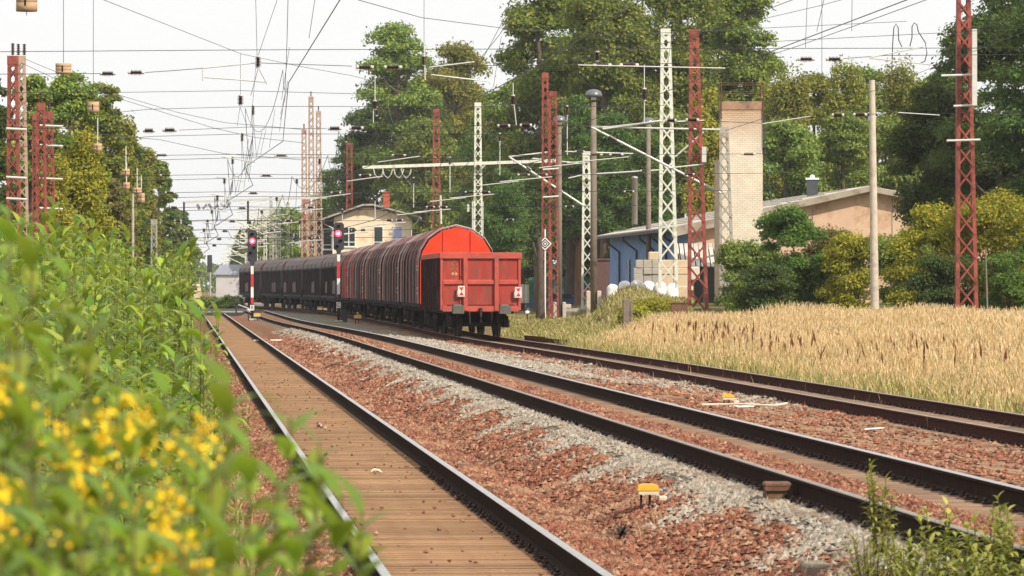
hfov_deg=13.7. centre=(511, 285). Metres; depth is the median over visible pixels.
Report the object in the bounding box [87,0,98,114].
hanging weight
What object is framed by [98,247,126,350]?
tall weed
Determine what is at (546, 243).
diamond sign
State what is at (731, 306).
bush
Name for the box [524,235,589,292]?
broadleaf tree
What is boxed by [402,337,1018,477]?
dry stalks
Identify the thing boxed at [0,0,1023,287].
sky
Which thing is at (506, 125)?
cross span
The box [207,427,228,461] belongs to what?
tall weed
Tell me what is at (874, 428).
white pole
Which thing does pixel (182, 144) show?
feeder wire
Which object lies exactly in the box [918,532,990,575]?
yellow green weed
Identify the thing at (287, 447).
weed
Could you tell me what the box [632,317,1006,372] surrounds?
dock
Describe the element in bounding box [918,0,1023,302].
broadleaf tree
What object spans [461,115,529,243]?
broadleaf tree
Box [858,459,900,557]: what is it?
yellow green weed
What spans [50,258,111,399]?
tall weed
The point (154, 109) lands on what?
feeder wire
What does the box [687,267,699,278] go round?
stone block
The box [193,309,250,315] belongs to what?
road
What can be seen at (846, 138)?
broadleaf tree
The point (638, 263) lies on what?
stone block
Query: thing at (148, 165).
birch tree
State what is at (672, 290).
white bag
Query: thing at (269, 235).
lattice mast
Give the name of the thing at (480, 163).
lattice mast
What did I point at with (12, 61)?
lattice mast
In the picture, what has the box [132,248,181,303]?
tall weed
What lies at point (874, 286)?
concrete pole
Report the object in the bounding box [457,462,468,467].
marker block
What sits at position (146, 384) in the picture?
tall weed
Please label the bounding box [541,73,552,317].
lattice mast
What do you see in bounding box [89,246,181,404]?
tall weed
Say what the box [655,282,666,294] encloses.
white bag
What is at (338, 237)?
light signal
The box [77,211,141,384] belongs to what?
tall weed
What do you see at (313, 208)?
cross span
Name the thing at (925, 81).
broadleaf tree
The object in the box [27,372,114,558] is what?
weed
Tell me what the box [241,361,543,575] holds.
strewn stones
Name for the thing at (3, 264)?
weed
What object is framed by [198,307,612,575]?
railway track
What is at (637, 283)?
white bag
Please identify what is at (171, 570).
weed
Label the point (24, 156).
lattice mast
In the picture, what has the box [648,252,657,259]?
stone block
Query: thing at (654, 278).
stone block
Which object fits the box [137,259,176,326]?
tall weed
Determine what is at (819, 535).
grey gravel
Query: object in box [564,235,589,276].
broadleaf tree
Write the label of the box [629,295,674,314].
bush
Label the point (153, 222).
lattice mast
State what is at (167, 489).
tall weed
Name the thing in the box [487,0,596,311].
broadleaf tree
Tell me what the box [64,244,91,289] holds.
tall weed
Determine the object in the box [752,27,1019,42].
feeder wire
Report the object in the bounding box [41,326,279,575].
verge grass
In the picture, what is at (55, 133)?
broadleaf tree
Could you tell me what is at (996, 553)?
yellow green weed
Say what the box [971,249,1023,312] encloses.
bush
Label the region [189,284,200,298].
cream van
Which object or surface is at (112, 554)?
weed
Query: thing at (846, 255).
bush
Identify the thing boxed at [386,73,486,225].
broadleaf tree
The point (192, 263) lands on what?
tall weed
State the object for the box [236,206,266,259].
lattice mast
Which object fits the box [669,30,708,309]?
lattice mast
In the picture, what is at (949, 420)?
railway track
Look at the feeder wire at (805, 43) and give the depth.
84.28 m
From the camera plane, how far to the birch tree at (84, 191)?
197.44 m
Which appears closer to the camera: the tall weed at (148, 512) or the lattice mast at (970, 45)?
the tall weed at (148, 512)
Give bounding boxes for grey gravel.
[271,327,959,575]
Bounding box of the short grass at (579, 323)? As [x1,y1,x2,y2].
[500,284,697,345]
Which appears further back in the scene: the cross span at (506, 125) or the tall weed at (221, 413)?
the cross span at (506, 125)
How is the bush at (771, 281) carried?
on the ground at (257, 328)
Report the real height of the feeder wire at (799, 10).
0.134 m
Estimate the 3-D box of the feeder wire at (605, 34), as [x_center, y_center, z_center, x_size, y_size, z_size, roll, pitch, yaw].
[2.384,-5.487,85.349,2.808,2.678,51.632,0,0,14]
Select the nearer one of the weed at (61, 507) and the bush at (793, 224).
the weed at (61, 507)
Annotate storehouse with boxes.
[597,174,1014,301]
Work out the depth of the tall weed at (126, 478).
21.51 m
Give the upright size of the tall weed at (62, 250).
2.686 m
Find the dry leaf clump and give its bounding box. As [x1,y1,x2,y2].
[316,419,326,428]
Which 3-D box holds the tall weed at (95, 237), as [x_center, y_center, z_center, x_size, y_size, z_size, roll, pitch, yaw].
[-4.561,0.713,42.553,1.118,2.887,1.349,0,0,-45]
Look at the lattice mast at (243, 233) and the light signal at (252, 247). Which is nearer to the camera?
the light signal at (252, 247)
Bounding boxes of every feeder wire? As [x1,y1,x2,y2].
[22,63,301,142]
[25,59,303,129]
[53,124,300,159]
[104,0,410,90]
[359,0,906,34]
[373,0,510,151]
[693,0,924,93]
[725,32,1022,130]
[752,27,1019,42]
[759,0,839,19]
[891,24,901,71]
[910,23,926,62]
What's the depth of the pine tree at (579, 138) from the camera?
317.38 m
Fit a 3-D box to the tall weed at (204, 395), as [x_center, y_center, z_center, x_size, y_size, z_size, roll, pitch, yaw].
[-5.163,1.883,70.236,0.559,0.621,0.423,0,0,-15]
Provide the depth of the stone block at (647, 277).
213.06 m
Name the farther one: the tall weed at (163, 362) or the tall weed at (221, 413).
the tall weed at (221, 413)
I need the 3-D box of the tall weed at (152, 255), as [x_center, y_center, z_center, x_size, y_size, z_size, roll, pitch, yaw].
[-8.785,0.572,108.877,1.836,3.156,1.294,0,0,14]
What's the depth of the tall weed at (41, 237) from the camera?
52.84 m
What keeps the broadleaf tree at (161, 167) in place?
on the ground at (257, 328)
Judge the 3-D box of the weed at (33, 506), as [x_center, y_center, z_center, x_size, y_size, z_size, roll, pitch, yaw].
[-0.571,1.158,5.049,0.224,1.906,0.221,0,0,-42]
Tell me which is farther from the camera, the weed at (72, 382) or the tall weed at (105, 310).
the tall weed at (105, 310)
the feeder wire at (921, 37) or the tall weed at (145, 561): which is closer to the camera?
the tall weed at (145, 561)
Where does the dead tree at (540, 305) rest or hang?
on the ground at (257, 328)
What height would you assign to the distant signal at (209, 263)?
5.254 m
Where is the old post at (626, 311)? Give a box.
[623,299,632,327]
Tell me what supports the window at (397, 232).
in the track house
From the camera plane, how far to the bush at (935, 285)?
165.44 m
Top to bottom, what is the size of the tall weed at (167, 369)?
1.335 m
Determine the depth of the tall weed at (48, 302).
28.32 m
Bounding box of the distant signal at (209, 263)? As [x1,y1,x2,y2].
[207,255,211,296]
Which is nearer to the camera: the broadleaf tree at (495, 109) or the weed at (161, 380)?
the weed at (161, 380)
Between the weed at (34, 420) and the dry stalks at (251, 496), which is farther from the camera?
the dry stalks at (251, 496)
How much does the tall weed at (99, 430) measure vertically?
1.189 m
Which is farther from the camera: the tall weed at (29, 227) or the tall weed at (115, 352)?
the tall weed at (29, 227)
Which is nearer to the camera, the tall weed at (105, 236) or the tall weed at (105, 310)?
the tall weed at (105, 310)
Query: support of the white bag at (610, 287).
on the ground at (257, 328)
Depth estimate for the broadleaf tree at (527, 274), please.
391.12 m
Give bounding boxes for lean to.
[677,243,713,302]
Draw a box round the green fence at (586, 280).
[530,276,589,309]
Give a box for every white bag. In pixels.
[607,284,617,296]
[618,281,629,289]
[631,280,641,287]
[643,281,654,291]
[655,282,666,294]
[667,283,678,297]
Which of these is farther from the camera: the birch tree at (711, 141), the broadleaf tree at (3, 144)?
the birch tree at (711, 141)
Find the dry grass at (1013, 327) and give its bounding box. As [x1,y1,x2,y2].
[563,300,1023,411]
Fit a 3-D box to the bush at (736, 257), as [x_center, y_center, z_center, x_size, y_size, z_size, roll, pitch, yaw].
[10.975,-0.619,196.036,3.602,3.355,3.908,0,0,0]
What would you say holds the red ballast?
on the ground at (257, 328)
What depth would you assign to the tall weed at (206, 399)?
71.47 m
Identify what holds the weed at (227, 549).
on the ground at (257, 328)
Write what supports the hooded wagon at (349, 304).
on the railway track at (949, 420)
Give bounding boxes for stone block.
[633,268,642,273]
[633,274,642,286]
[635,260,642,267]
[643,260,651,267]
[643,268,651,273]
[643,274,651,282]
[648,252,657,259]
[651,260,657,267]
[652,268,657,273]
[652,274,657,288]
[662,260,672,267]
[662,268,672,273]
[662,274,672,293]
[673,260,686,267]
[673,268,686,273]
[673,274,686,297]
[678,286,692,289]
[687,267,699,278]
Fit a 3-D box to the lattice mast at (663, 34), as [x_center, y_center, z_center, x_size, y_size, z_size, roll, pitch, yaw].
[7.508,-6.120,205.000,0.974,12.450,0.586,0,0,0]
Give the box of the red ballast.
[188,329,1023,575]
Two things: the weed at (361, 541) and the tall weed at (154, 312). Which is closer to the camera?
the weed at (361, 541)
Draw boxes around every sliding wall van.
[239,259,285,307]
[262,257,306,308]
[283,256,313,310]
[303,254,331,312]
[321,251,370,314]
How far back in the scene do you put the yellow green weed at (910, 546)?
26.20 m
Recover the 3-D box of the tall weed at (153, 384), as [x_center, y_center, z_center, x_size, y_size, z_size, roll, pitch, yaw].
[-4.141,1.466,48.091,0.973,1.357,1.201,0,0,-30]
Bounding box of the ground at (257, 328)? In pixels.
[55,288,1023,575]
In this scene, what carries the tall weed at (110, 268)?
on the ground at (257, 328)
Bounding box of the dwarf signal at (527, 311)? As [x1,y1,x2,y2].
[524,308,529,319]
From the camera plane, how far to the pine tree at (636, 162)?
311.27 m
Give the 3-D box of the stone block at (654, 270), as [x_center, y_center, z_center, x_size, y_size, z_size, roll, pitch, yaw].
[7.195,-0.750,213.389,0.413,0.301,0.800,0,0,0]
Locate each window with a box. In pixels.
[323,228,331,249]
[344,227,356,247]
[373,226,382,245]
[393,226,402,239]
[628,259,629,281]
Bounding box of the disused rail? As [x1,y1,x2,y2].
[524,336,566,343]
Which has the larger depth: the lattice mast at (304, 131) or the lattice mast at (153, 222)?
the lattice mast at (304, 131)
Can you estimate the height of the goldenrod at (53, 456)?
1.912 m
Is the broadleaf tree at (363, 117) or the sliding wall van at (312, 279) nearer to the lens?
the sliding wall van at (312, 279)
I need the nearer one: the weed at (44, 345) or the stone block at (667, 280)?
the weed at (44, 345)
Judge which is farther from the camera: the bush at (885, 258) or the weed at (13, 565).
the bush at (885, 258)
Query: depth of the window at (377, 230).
399.98 m
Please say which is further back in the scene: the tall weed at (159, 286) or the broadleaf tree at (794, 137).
the broadleaf tree at (794, 137)
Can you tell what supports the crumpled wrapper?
on the railway track at (544, 548)
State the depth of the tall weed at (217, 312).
39.80 m
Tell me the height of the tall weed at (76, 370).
2.107 m
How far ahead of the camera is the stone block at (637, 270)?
213.04 m
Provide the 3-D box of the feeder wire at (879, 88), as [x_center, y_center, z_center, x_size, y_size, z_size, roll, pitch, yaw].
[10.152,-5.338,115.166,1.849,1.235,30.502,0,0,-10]
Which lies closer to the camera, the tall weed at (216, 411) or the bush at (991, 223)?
the tall weed at (216, 411)
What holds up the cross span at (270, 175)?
attached to the lattice mast at (12, 61)
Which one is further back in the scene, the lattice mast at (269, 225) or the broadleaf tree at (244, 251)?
the broadleaf tree at (244, 251)
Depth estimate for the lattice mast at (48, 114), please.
172.85 m
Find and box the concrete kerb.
[566,308,579,311]
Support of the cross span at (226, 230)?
attached to the lattice mast at (437, 111)
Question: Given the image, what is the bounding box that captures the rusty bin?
[670,302,688,316]
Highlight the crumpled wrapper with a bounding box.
[370,468,381,472]
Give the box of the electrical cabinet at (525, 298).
[521,284,529,302]
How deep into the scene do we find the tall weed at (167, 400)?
45.20 m
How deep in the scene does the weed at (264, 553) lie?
5.80 m
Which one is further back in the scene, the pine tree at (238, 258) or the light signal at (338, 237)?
the pine tree at (238, 258)
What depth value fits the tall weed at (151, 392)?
24.45 m
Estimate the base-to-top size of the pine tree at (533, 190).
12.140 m
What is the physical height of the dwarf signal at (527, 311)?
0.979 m
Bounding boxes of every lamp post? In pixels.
[553,115,565,317]
[585,89,601,315]
[642,118,654,259]
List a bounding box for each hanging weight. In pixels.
[16,0,36,14]
[55,0,70,76]
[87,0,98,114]
[93,118,101,152]
[122,146,129,176]
[123,162,129,190]
[132,168,141,194]
[138,176,144,203]
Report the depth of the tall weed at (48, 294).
39.52 m
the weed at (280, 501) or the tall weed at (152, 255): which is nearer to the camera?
the weed at (280, 501)
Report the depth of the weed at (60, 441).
5.99 m
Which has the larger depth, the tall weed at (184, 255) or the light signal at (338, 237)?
the light signal at (338, 237)
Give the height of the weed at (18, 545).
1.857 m
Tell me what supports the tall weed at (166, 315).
on the ground at (257, 328)
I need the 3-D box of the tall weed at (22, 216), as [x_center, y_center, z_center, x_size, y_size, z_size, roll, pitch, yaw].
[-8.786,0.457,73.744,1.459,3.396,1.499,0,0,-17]
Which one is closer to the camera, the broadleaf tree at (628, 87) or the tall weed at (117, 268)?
the tall weed at (117, 268)
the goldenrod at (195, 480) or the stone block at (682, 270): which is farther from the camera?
the stone block at (682, 270)
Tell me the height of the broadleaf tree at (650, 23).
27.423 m
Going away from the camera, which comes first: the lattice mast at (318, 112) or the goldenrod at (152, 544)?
the goldenrod at (152, 544)
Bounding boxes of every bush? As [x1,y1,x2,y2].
[196,295,219,308]
[216,294,245,308]
[616,302,652,324]
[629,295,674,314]
[712,236,785,305]
[722,280,749,314]
[729,256,801,313]
[752,201,833,308]
[798,223,852,307]
[811,225,890,311]
[863,228,934,308]
[879,198,986,310]
[899,251,984,310]
[942,186,1023,307]
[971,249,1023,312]
[988,201,1023,303]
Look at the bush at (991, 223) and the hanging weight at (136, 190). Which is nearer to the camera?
the bush at (991, 223)
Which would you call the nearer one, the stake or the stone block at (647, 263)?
the stake
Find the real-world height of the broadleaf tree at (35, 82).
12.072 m
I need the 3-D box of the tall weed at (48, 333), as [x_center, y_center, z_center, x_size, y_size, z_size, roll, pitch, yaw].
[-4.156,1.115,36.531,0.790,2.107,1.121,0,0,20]
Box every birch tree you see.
[30,151,91,263]
[49,123,120,247]
[105,109,146,302]
[132,138,158,278]
[139,144,162,272]
[680,84,719,215]
[754,70,779,176]
[759,57,824,200]
[813,54,869,189]
[875,50,924,190]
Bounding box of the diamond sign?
[542,229,551,317]
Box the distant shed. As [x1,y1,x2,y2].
[213,265,245,299]
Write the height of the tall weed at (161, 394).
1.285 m
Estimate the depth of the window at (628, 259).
259.51 m
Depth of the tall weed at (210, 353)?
128.02 m
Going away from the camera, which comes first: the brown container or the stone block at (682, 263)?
the stone block at (682, 263)
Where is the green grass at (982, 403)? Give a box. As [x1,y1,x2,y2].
[545,316,1023,413]
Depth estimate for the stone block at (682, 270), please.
212.96 m
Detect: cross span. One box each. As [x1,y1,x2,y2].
[0,0,1023,93]
[0,54,1023,132]
[0,105,820,167]
[0,132,765,185]
[0,156,730,201]
[16,177,671,215]
[145,195,612,227]
[157,208,554,235]
[167,219,484,243]
[186,228,279,248]
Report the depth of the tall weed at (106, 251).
65.28 m
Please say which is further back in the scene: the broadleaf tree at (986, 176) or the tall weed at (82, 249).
the broadleaf tree at (986, 176)
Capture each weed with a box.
[0,241,15,303]
[0,242,17,350]
[0,246,37,575]
[0,251,63,364]
[0,256,90,356]
[0,281,69,547]
[0,301,53,537]
[0,302,56,500]
[0,305,111,541]
[0,308,42,441]
[0,309,40,464]
[0,312,97,562]
[0,348,59,575]
[0,348,61,543]
[0,368,97,575]
[0,460,83,575]
[0,503,99,575]
[0,545,57,575]
[1,322,64,538]
[2,214,27,270]
[2,222,48,257]
[2,234,26,306]
[2,505,97,575]
[3,195,106,339]
[5,292,70,418]
[6,295,60,542]
[7,217,80,407]
[9,291,57,475]
[9,299,96,493]
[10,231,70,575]
[11,244,81,300]
[11,292,105,542]
[12,301,111,561]
[12,388,122,575]
[15,243,108,362]
[16,212,123,411]
[17,243,76,393]
[18,203,135,404]
[20,231,111,389]
[20,292,106,498]
[22,305,57,499]
[25,331,100,569]
[25,470,120,575]
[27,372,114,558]
[28,232,90,347]
[29,299,212,569]
[32,293,120,479]
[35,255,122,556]
[35,477,127,575]
[37,215,84,264]
[39,306,149,574]
[40,258,110,419]
[41,240,124,403]
[43,238,125,363]
[43,294,109,464]
[44,226,122,400]
[45,302,147,504]
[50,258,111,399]
[55,231,105,333]
[56,214,139,418]
[58,226,118,358]
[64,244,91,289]
[66,230,132,345]
[66,472,156,573]
[68,227,113,297]
[68,363,161,562]
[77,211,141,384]
[77,242,135,358]
[78,463,189,575]
[79,506,172,575]
[82,421,180,565]
[85,252,124,401]
[88,520,174,570]
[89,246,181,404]
[89,285,129,382]
[89,304,205,571]
[92,422,189,528]
[93,296,248,573]
[97,409,217,575]
[97,456,180,563]
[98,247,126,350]
[98,434,231,543]
[99,236,139,355]
[100,241,136,367]
[101,362,184,418]
[103,274,148,397]
[103,388,189,575]
[104,237,210,433]
[104,238,130,362]
[104,368,195,448]
[107,353,208,415]
[107,433,238,566]
[108,252,135,340]
[112,403,188,487]
[113,244,139,336]
[114,294,184,487]
[118,356,163,458]
[120,264,173,429]
[121,526,233,575]
[123,490,272,575]
[124,473,256,575]
[127,254,142,329]
[127,254,171,362]
[131,246,198,387]
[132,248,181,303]
[132,375,189,458]
[134,262,162,315]
[134,366,208,573]
[135,252,192,394]
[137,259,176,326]
[139,246,192,313]
[141,255,200,358]
[141,385,202,495]
[145,240,203,407]
[146,360,204,457]
[147,347,191,377]
[150,276,200,369]
[151,267,178,327]
[154,469,258,567]
[159,437,249,575]
[160,288,241,488]
[162,253,193,341]
[167,538,233,575]
[175,354,282,567]
[178,260,199,320]
[182,494,269,575]
[191,390,211,413]
[195,382,209,410]
[195,410,301,575]
[202,401,217,434]
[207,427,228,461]
[208,338,219,356]
[208,408,246,442]
[210,409,242,447]
[213,492,316,575]
[216,394,255,428]
[231,458,335,575]
[235,411,325,575]
[256,508,335,575]
[257,416,356,575]
[277,461,356,575]
[299,458,386,575]
[320,470,404,575]
[830,524,913,575]
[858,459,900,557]
[868,537,950,575]
[880,519,928,575]
[914,496,964,575]
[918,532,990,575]
[946,506,1019,575]
[963,544,1023,575]
[986,491,1023,575]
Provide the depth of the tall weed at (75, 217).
76.64 m
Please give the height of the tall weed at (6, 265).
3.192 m
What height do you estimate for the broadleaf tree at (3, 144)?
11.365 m
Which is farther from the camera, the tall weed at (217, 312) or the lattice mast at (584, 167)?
the lattice mast at (584, 167)
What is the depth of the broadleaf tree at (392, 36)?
424.04 m
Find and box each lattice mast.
[6,43,26,244]
[16,44,28,234]
[31,114,36,243]
[36,93,47,256]
[39,100,62,243]
[151,212,157,271]
[183,93,325,256]
[225,233,246,264]
[226,224,249,257]
[229,212,257,260]
[233,197,272,259]
[234,216,262,259]
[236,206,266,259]
[244,209,276,259]
[245,200,280,258]
[253,202,289,257]
[301,127,307,309]
[303,199,310,308]
[316,107,323,309]
[346,143,352,209]
[363,102,555,236]
[432,109,441,229]
[508,150,663,313]
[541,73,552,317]
[543,91,558,317]
[591,120,733,304]
[658,29,678,287]
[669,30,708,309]
[941,0,979,311]
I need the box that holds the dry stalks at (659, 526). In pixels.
[475,438,843,575]
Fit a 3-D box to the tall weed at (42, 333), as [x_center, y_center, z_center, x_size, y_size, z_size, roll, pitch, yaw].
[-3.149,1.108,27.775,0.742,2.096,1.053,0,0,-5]
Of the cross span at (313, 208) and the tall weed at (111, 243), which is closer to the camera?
the tall weed at (111, 243)
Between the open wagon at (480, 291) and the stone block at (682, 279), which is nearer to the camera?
the open wagon at (480, 291)
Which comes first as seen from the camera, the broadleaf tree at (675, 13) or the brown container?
the brown container
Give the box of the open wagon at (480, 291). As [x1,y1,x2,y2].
[421,252,521,336]
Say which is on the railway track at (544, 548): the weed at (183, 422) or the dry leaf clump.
the dry leaf clump
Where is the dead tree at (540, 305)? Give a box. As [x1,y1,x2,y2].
[532,237,544,319]
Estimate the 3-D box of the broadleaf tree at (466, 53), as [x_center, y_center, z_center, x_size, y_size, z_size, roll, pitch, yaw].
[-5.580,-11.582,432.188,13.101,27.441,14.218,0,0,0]
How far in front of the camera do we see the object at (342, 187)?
437.19 m
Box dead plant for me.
[602,522,632,536]
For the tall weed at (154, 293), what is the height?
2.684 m
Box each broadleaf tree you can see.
[0,71,55,234]
[0,78,30,243]
[0,139,27,213]
[21,87,73,199]
[31,70,112,229]
[63,99,106,154]
[79,81,134,263]
[99,176,141,284]
[151,159,178,275]
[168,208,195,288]
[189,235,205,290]
[237,217,279,260]
[257,206,313,259]
[324,95,404,213]
[348,19,442,213]
[366,88,406,210]
[378,113,461,235]
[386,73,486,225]
[392,37,499,226]
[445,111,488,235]
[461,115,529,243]
[467,78,552,310]
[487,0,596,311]
[524,231,556,307]
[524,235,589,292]
[533,1,612,294]
[534,0,672,258]
[546,72,641,258]
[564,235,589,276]
[605,0,674,161]
[629,0,738,218]
[632,103,705,218]
[683,0,756,120]
[706,0,791,125]
[763,117,826,200]
[783,69,844,177]
[794,109,892,192]
[847,109,921,190]
[855,63,894,163]
[879,78,933,171]
[882,77,984,255]
[917,34,990,198]
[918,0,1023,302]
[963,0,1023,253]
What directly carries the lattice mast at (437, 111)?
on the ground at (257, 328)
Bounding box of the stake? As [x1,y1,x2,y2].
[985,251,987,307]
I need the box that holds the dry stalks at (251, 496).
[204,389,298,575]
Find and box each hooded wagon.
[340,245,385,317]
[350,241,391,319]
[365,236,424,323]
[382,232,431,327]
[400,224,492,332]
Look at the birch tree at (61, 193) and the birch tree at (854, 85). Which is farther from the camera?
the birch tree at (854, 85)
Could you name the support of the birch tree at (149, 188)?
on the ground at (257, 328)
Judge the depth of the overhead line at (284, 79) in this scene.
114.01 m
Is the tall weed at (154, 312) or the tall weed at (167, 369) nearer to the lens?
the tall weed at (167, 369)
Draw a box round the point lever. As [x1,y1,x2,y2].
[233,299,247,314]
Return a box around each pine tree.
[133,141,158,318]
[156,177,181,269]
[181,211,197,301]
[228,230,248,264]
[300,168,343,251]
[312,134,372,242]
[383,91,469,233]
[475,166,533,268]
[517,154,571,295]
[553,93,609,306]
[586,107,636,240]
[616,129,685,230]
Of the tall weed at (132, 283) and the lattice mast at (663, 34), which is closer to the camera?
the tall weed at (132, 283)
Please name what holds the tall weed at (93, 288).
on the ground at (257, 328)
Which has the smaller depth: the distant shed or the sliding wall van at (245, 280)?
the sliding wall van at (245, 280)
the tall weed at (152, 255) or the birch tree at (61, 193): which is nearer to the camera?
the tall weed at (152, 255)
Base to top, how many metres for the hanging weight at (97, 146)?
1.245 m
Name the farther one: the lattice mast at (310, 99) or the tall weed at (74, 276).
the lattice mast at (310, 99)
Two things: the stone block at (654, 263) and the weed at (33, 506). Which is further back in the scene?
the stone block at (654, 263)
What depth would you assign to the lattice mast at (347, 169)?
419.78 m
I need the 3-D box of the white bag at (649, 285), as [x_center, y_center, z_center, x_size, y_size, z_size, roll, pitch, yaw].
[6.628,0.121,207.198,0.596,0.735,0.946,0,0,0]
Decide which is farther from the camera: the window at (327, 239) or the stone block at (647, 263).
the window at (327, 239)
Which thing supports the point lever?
on the ground at (257, 328)
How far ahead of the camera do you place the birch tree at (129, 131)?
235.67 m
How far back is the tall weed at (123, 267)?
82.71 m
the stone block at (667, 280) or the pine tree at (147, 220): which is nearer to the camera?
the stone block at (667, 280)
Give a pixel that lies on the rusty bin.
(678, 306)
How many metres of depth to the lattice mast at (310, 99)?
351.79 m
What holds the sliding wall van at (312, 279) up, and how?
on the railway track at (949, 420)
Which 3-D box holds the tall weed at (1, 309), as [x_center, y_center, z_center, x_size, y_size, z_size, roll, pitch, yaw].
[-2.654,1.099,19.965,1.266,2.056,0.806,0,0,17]
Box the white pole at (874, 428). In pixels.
[864,427,883,429]
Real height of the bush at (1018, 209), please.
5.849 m
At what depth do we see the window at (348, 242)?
399.98 m
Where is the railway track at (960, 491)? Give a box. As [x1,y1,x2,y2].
[244,310,1023,575]
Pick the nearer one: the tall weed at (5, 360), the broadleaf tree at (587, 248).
the tall weed at (5, 360)
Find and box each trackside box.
[254,313,260,320]
[354,315,361,323]
[637,483,666,508]
[701,394,787,407]
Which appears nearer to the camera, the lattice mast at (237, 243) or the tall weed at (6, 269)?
the tall weed at (6, 269)
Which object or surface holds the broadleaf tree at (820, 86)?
on the ground at (257, 328)
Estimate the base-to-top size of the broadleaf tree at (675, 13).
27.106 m
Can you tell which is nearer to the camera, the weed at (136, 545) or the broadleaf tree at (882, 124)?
the weed at (136, 545)
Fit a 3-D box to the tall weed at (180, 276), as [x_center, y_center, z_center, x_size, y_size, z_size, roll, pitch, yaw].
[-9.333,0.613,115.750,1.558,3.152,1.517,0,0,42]
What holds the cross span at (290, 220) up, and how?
attached to the overhead line at (565, 117)
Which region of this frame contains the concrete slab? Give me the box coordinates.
[800,560,829,575]
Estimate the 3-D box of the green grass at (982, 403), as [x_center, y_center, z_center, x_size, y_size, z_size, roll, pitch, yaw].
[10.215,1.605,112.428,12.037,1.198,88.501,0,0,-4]
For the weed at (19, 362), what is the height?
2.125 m
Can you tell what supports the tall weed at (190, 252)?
on the ground at (257, 328)
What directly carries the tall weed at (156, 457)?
on the ground at (257, 328)
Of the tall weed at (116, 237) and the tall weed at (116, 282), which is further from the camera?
the tall weed at (116, 237)
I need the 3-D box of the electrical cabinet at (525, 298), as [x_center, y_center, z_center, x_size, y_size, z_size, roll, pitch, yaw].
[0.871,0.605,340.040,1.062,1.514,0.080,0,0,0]
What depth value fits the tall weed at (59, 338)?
19.42 m
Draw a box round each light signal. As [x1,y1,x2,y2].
[247,230,259,319]
[333,222,346,321]
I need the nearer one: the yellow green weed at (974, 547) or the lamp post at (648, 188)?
the yellow green weed at (974, 547)
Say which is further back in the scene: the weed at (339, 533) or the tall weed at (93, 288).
the tall weed at (93, 288)
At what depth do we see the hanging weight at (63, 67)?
87.89 m
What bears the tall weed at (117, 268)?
on the ground at (257, 328)
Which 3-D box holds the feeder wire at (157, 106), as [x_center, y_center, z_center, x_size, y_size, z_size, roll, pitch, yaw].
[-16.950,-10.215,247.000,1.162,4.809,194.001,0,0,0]
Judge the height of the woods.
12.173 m
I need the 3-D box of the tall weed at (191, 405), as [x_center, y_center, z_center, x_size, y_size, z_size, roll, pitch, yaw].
[-1.933,1.110,23.346,1.081,2.109,1.053,0,0,-7]
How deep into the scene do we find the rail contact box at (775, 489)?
35.48 m
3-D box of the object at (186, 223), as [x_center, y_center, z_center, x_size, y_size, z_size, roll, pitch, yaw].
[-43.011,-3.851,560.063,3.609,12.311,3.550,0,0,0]
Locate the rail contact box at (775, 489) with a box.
[762,481,792,498]
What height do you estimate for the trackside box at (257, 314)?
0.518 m
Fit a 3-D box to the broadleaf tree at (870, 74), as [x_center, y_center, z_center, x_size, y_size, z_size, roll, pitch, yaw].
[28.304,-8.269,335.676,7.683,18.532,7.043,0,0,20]
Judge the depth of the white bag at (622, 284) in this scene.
206.81 m
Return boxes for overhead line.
[204,0,339,252]
[228,0,906,246]
[243,0,641,244]
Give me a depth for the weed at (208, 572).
5.20 m
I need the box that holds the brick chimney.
[719,83,771,296]
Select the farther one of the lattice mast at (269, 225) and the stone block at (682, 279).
the lattice mast at (269, 225)
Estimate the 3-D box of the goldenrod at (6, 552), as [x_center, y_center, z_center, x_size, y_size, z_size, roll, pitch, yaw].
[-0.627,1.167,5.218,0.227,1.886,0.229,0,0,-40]
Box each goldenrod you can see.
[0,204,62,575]
[0,363,59,575]
[0,437,59,575]
[0,476,71,572]
[19,442,136,565]
[35,423,123,575]
[48,397,156,575]
[84,390,185,573]
[104,502,211,575]
[124,477,208,575]
[136,532,224,575]
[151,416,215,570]
[153,407,249,569]
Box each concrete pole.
[131,193,133,279]
[869,80,878,310]
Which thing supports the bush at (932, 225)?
on the ground at (257, 328)
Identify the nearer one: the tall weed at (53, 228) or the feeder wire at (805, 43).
the tall weed at (53, 228)
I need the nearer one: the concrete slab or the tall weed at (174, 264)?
the concrete slab
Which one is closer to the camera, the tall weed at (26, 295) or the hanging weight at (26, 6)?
the tall weed at (26, 295)
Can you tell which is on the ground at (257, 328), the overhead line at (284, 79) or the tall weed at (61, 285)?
the tall weed at (61, 285)
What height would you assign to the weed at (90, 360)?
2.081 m
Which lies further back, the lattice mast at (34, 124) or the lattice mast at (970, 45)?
the lattice mast at (34, 124)
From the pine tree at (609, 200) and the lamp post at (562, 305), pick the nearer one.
the lamp post at (562, 305)
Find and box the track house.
[311,193,420,306]
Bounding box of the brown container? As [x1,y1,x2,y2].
[597,259,609,299]
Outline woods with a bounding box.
[196,261,589,292]
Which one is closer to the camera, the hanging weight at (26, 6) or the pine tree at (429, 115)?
the hanging weight at (26, 6)
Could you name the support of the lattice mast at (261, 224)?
on the ground at (257, 328)
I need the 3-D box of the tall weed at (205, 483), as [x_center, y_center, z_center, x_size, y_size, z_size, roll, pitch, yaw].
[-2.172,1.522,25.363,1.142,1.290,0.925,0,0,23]
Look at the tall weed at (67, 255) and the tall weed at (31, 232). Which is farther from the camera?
the tall weed at (31, 232)
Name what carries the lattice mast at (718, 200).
on the ground at (257, 328)

